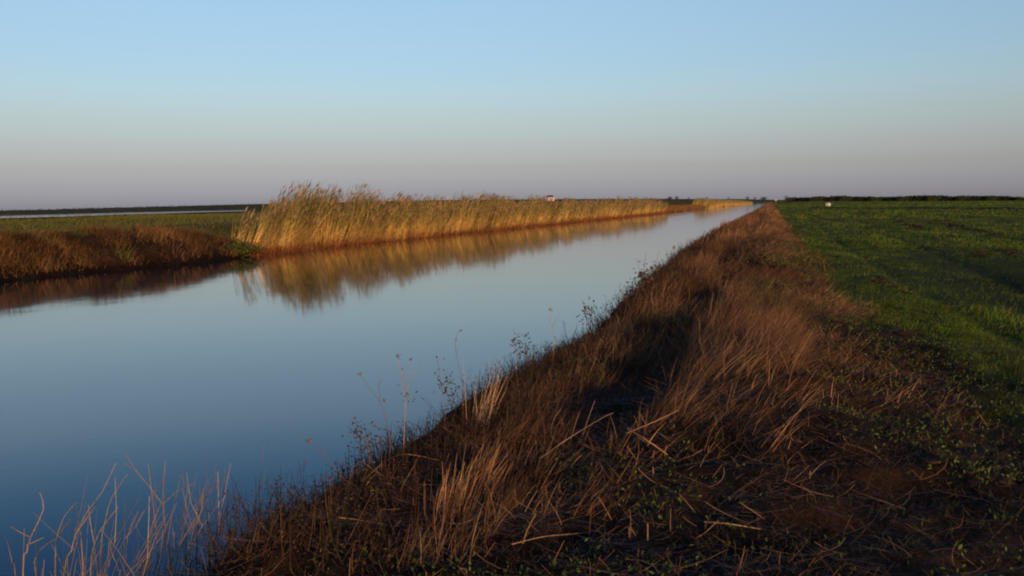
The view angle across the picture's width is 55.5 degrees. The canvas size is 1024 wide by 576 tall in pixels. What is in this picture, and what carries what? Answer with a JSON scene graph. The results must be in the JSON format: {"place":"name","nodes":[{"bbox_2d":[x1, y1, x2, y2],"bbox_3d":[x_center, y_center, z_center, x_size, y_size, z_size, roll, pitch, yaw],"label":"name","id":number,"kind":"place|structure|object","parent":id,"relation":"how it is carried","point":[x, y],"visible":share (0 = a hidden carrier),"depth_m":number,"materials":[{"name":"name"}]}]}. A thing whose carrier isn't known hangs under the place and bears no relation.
{"place":"outdoors","nodes":[
{"label":"outdoors","id":0,"kind":"place"},
{"bbox_2d":[0,210,244,217],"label":"ditch water","id":1,"kind":"structure","parent":0,"point":[30,216],"depth_m":169.03,"materials":[{"name":"blue liquid"}]},
{"bbox_2d":[0,204,763,575],"bbox_3d":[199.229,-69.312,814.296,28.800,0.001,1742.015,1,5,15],"label":"water","id":2,"kind":"structure","parent":0,"point":[194,374],"depth_m":15.52,"materials":[{"name":"blue liquid"}]},
{"bbox_2d":[705,202,713,208],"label":"reed clump","id":3,"kind":"object","parent":2,"relation":"in","point":[709,205],"visible":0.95,"depth_m":384.10,"materials":[{"name":"beige plant"}]},
{"bbox_2d":[0,199,786,213],"bbox_3d":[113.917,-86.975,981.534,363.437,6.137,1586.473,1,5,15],"label":"embankment","id":4,"kind":"structure","parent":0,"point":[234,207],"depth_m":516.03,"materials":[{"name":"plant"}]},
{"bbox_2d":[1,198,601,210],"bbox_3d":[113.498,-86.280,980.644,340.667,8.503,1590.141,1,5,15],"label":"embankment scrub","id":5,"kind":"object","parent":4,"relation":"on","point":[129,207],"visible":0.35,"depth_m":397.10,"materials":[{"name":"plant"}]},
{"bbox_2d":[547,195,554,200],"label":"farmhouse","id":6,"kind":"object","parent":4,"relation":"on","point":[550,196],"visible":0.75,"depth_m":858.00,"materials":[{"name":"white"}]},
{"bbox_2d":[0,200,1023,575],"bbox_3d":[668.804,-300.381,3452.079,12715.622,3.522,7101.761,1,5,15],"label":"ground","id":7,"kind":"structure","parent":0,"point":[856,472],"depth_m":6.11,"materials":[{"name":"soil"}]},
{"bbox_2d":[5,535,15,574],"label":"dead stem","id":8,"kind":"object","parent":7,"relation":"on","point":[10,556],"visible":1,"depth_m":4.73,"materials":[{"name":"plant"}]},
{"bbox_2d":[10,493,43,575],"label":"dead stem","id":9,"kind":"object","parent":7,"relation":"on","point":[27,545],"visible":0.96,"depth_m":4.82,"materials":[{"name":"plant"}]},
{"bbox_2d":[33,538,56,575],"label":"dead stem","id":10,"kind":"object","parent":7,"relation":"on","point":[37,554],"visible":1,"depth_m":4.88,"materials":[{"name":"plant"}]},
{"bbox_2d":[54,502,76,575],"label":"dead stem","id":11,"kind":"object","parent":7,"relation":"on","point":[58,533],"visible":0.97,"depth_m":5.00,"materials":[{"name":"plant"}]},
{"bbox_2d":[63,463,115,575],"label":"dead stem","id":12,"kind":"object","parent":7,"relation":"on","point":[80,527],"visible":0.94,"depth_m":5.05,"materials":[{"name":"plant"}]},
{"bbox_2d":[90,507,117,575],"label":"dead stem","id":13,"kind":"object","parent":7,"relation":"on","point":[95,543],"visible":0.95,"depth_m":5.28,"materials":[{"name":"plant"}]},
{"bbox_2d":[100,474,127,575],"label":"dead stem","id":14,"kind":"object","parent":7,"relation":"on","point":[104,526],"visible":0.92,"depth_m":5.35,"materials":[{"name":"plant"}]},
{"bbox_2d":[110,532,118,574],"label":"dead stem","id":15,"kind":"object","parent":7,"relation":"on","point":[113,556],"visible":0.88,"depth_m":5.49,"materials":[{"name":"plant"}]},
{"bbox_2d":[125,512,137,575],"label":"dead stem","id":16,"kind":"object","parent":7,"relation":"on","point":[126,544],"visible":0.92,"depth_m":5.59,"materials":[{"name":"plant"}]},
{"bbox_2d":[144,501,161,575],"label":"dead stem","id":17,"kind":"object","parent":7,"relation":"on","point":[148,537],"visible":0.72,"depth_m":5.76,"materials":[{"name":"plant"}]},
{"bbox_2d":[123,455,191,572],"bbox_3d":[-2.172,1.519,6.014,0.434,0.988,0.097,1,5,15],"label":"dead stem","id":18,"kind":"object","parent":7,"relation":"on","point":[159,500],"visible":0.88,"depth_m":5.99,"materials":[{"name":"plant"}]},
{"bbox_2d":[3,452,324,575],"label":"waterside stems","id":19,"kind":"object","parent":7,"relation":"on","point":[158,553],"visible":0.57,"depth_m":5.36,"materials":[{"name":"plant"}]},
{"bbox_2d":[153,517,178,575],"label":"dead stem","id":20,"kind":"object","parent":7,"relation":"on","point":[163,545],"visible":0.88,"depth_m":5.83,"materials":[{"name":"plant"}]},
{"bbox_2d":[179,488,187,558],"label":"dead stem","id":21,"kind":"object","parent":7,"relation":"on","point":[184,521],"visible":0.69,"depth_m":6.15,"materials":[{"name":"plant"}]},
{"bbox_2d":[195,483,217,574],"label":"dead stem","id":22,"kind":"object","parent":7,"relation":"on","point":[198,525],"visible":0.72,"depth_m":6.28,"materials":[{"name":"plant"}]},
{"bbox_2d":[218,468,236,544],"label":"dead stem","id":23,"kind":"object","parent":7,"relation":"on","point":[227,505],"visible":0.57,"depth_m":6.51,"materials":[{"name":"plant"}]},
{"bbox_2d":[222,237,266,257],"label":"green bush","id":24,"kind":"object","parent":7,"relation":"on","point":[242,246],"visible":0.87,"depth_m":47.40,"materials":[{"name":"green plant"}]},
{"bbox_2d":[258,449,272,524],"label":"dead stem","id":25,"kind":"object","parent":7,"relation":"on","point":[259,483],"visible":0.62,"depth_m":7.03,"materials":[{"name":"plant"}]},
{"bbox_2d":[0,212,556,242],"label":"pasture grass","id":26,"kind":"structure","parent":7,"relation":"on","point":[141,222],"depth_m":75.75,"materials":[{"name":"green plant"}]},
{"bbox_2d":[296,432,346,482],"bbox_3d":[-1.153,1.083,5.921,0.354,0.419,0.116,1,5,15],"label":"dry weed","id":27,"kind":"object","parent":7,"relation":"on","point":[308,441],"visible":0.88,"depth_m":5.93,"materials":[{"name":"plant"}]},
{"bbox_2d":[0,204,705,278],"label":"scarp grass","id":28,"kind":"structure","parent":7,"relation":"on","point":[26,242],"depth_m":39.99,"materials":[{"name":"brown plant"}]},
{"bbox_2d":[340,517,385,524],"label":"straw stalk","id":29,"kind":"object","parent":7,"relation":"on","point":[359,520],"visible":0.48,"depth_m":5.20,"materials":[{"name":"brown plant"}]},
{"bbox_2d":[342,417,385,469],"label":"dry weed","id":30,"kind":"object","parent":7,"relation":"on","point":[361,432],"visible":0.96,"depth_m":6.20,"materials":[{"name":"plant"}]},
{"bbox_2d":[357,372,390,467],"bbox_3d":[-0.933,0.938,6.631,0.224,0.751,0.096,0,5,4],"label":"dry weed","id":31,"kind":"object","parent":7,"relation":"on","point":[382,408],"visible":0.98,"depth_m":6.61,"materials":[{"name":"plant"}]},
{"bbox_2d":[395,354,420,457],"bbox_3d":[-0.721,0.876,6.907,0.175,0.840,0.148,-3,5,-27],"label":"dry weed","id":32,"kind":"object","parent":7,"relation":"on","point":[406,394],"visible":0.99,"depth_m":6.88,"materials":[{"name":"plant"}]},
{"bbox_2d":[386,454,436,460],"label":"straw stalk","id":33,"kind":"object","parent":7,"relation":"on","point":[410,454],"visible":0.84,"depth_m":6.52,"materials":[{"name":"brown plant"}]},
{"bbox_2d":[433,356,463,435],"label":"dry weed","id":34,"kind":"object","parent":7,"relation":"on","point":[445,388],"visible":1,"depth_m":7.88,"materials":[{"name":"plant"}]},
{"bbox_2d":[231,179,669,255],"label":"reed bed","id":35,"kind":"object","parent":7,"relation":"on","point":[288,228],"visible":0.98,"depth_m":68.29,"materials":[{"name":"beige plant"}]},
{"bbox_2d":[424,459,481,520],"bbox_3d":[-0.301,1.142,5.472,0.338,0.320,0.310,1,5,15],"label":"grass tuft","id":36,"kind":"object","parent":7,"relation":"on","point":[444,495],"visible":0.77,"depth_m":5.47,"materials":[{"name":"plant"}]},
{"bbox_2d":[455,329,463,418],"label":"dry weed","id":37,"kind":"object","parent":7,"relation":"on","point":[459,368],"visible":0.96,"depth_m":8.32,"materials":[{"name":"plant"}]},
{"bbox_2d":[453,436,512,493],"bbox_3d":[-0.171,1.080,5.969,0.357,0.351,0.375,-2,5,-19],"label":"grass tuft","id":38,"kind":"object","parent":7,"relation":"on","point":[492,465],"visible":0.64,"depth_m":5.99,"materials":[{"name":"plant"}]},
{"bbox_2d":[463,353,516,429],"bbox_3d":[-0.201,0.866,8.203,0.384,0.673,0.526,-2,5,-15],"label":"grass tuft","id":39,"kind":"object","parent":7,"relation":"on","point":[491,407],"visible":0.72,"depth_m":8.14,"materials":[{"name":"plant"}]},
{"bbox_2d":[138,215,884,575],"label":"undergrowth","id":40,"kind":"object","parent":7,"relation":"on","point":[544,361],"visible":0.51,"depth_m":7.94,"materials":[{"name":"brown plant"}]},
{"bbox_2d":[510,329,536,378],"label":"dry weed","id":41,"kind":"object","parent":7,"relation":"on","point":[515,345],"visible":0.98,"depth_m":10.01,"materials":[{"name":"plant"}]},
{"bbox_2d":[522,514,535,543],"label":"straw stalk","id":42,"kind":"object","parent":7,"relation":"on","point":[528,528],"visible":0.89,"depth_m":4.90,"materials":[{"name":"brown plant"}]},
{"bbox_2d":[496,492,581,496],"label":"straw stalk","id":43,"kind":"object","parent":7,"relation":"on","point":[545,492],"visible":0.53,"depth_m":5.86,"materials":[{"name":"brown plant"}]},
{"bbox_2d":[511,533,577,544],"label":"straw stalk","id":44,"kind":"object","parent":7,"relation":"on","point":[541,537],"visible":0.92,"depth_m":4.95,"materials":[{"name":"brown plant"}]},
{"bbox_2d":[547,308,559,356],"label":"dry weed","id":45,"kind":"object","parent":7,"relation":"on","point":[550,309],"visible":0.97,"depth_m":11.03,"materials":[{"name":"plant"}]},
{"bbox_2d":[105,326,1023,575],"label":"straw litter","id":46,"kind":"object","parent":7,"relation":"on","point":[662,503],"visible":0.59,"depth_m":5.43,"materials":[{"name":"brown plant"}]},
{"bbox_2d":[540,413,612,458],"bbox_3d":[0.467,0.998,6.739,0.503,0.330,0.301,1,5,15],"label":"straw stalk","id":47,"kind":"object","parent":7,"relation":"on","point":[573,435],"visible":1,"depth_m":6.79,"materials":[{"name":"brown plant"}]},
{"bbox_2d":[576,295,601,349],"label":"dry weed","id":48,"kind":"object","parent":7,"relation":"on","point":[585,310],"visible":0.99,"depth_m":11.78,"materials":[{"name":"plant"}]},
{"bbox_2d":[201,294,1023,575],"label":"ground weeds","id":49,"kind":"object","parent":7,"relation":"on","point":[743,502],"visible":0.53,"depth_m":6.25,"materials":[{"name":"plant"}]},
{"bbox_2d":[208,219,1023,575],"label":"soil clods","id":50,"kind":"object","parent":7,"relation":"on","point":[916,357],"visible":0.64,"depth_m":6.62,"materials":[{"name":"brown soil"}]},
{"bbox_2d":[229,202,1021,575],"bbox_3d":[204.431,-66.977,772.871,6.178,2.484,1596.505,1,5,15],"label":"dry grass","id":51,"kind":"structure","parent":7,"relation":"on","point":[751,338],"depth_m":8.89,"materials":[{"name":"brown plant"}]},
{"bbox_2d":[625,282,636,295],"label":"dry weed","id":52,"kind":"object","parent":7,"relation":"on","point":[630,290],"visible":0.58,"depth_m":19.23,"materials":[{"name":"plant"}]},
{"bbox_2d":[622,256,664,299],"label":"dry weed","id":53,"kind":"object","parent":7,"relation":"on","point":[641,274],"visible":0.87,"depth_m":18.71,"materials":[{"name":"plant"}]},
{"bbox_2d":[627,428,667,454],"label":"straw stalk","id":54,"kind":"object","parent":7,"relation":"on","point":[646,440],"visible":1,"depth_m":5.60,"materials":[{"name":"brown plant"}]},
{"bbox_2d":[626,410,678,433],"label":"straw stalk","id":55,"kind":"object","parent":7,"relation":"on","point":[651,422],"visible":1,"depth_m":5.81,"materials":[{"name":"brown plant"}]},
{"bbox_2d":[647,253,668,278],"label":"dry weed","id":56,"kind":"object","parent":7,"relation":"on","point":[657,268],"visible":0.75,"depth_m":22.80,"materials":[{"name":"plant"}]},
{"bbox_2d":[693,198,753,207],"bbox_3d":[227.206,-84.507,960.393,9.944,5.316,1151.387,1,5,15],"label":"reed bed","id":57,"kind":"object","parent":7,"relation":"on","point":[720,202],"visible":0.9,"depth_m":512.21,"materials":[{"name":"beige plant"}]},
{"bbox_2d":[720,220,731,227],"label":"grass tuft","id":58,"kind":"object","parent":7,"relation":"on","point":[721,224],"visible":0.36,"depth_m":68.94,"materials":[{"name":"plant"}]},
{"bbox_2d":[704,521,758,528],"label":"straw stalk","id":59,"kind":"object","parent":7,"relation":"on","point":[728,523],"visible":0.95,"depth_m":4.82,"materials":[{"name":"brown plant"}]},
{"bbox_2d":[774,201,1023,575],"bbox_3d":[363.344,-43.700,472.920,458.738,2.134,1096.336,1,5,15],"label":"field grass","id":60,"kind":"structure","parent":7,"relation":"on","point":[894,304],"depth_m":33.49,"materials":[{"name":"green plant"}]},
{"bbox_2d":[784,195,1023,201],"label":"treeline","id":61,"kind":"object","parent":7,"relation":"on","point":[908,198],"visible":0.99,"depth_m":1127.07,"materials":[{"name":"plant"}]},
{"bbox_2d":[810,207,1023,209],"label":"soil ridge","id":62,"kind":"structure","parent":7,"relation":"on","point":[924,208],"depth_m":181.40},
{"bbox_2d":[0,0,1023,210],"label":"sky","id":63,"kind":"structure","parent":0,"point":[104,103],"materials":[{"name":"blue"}]}
]}

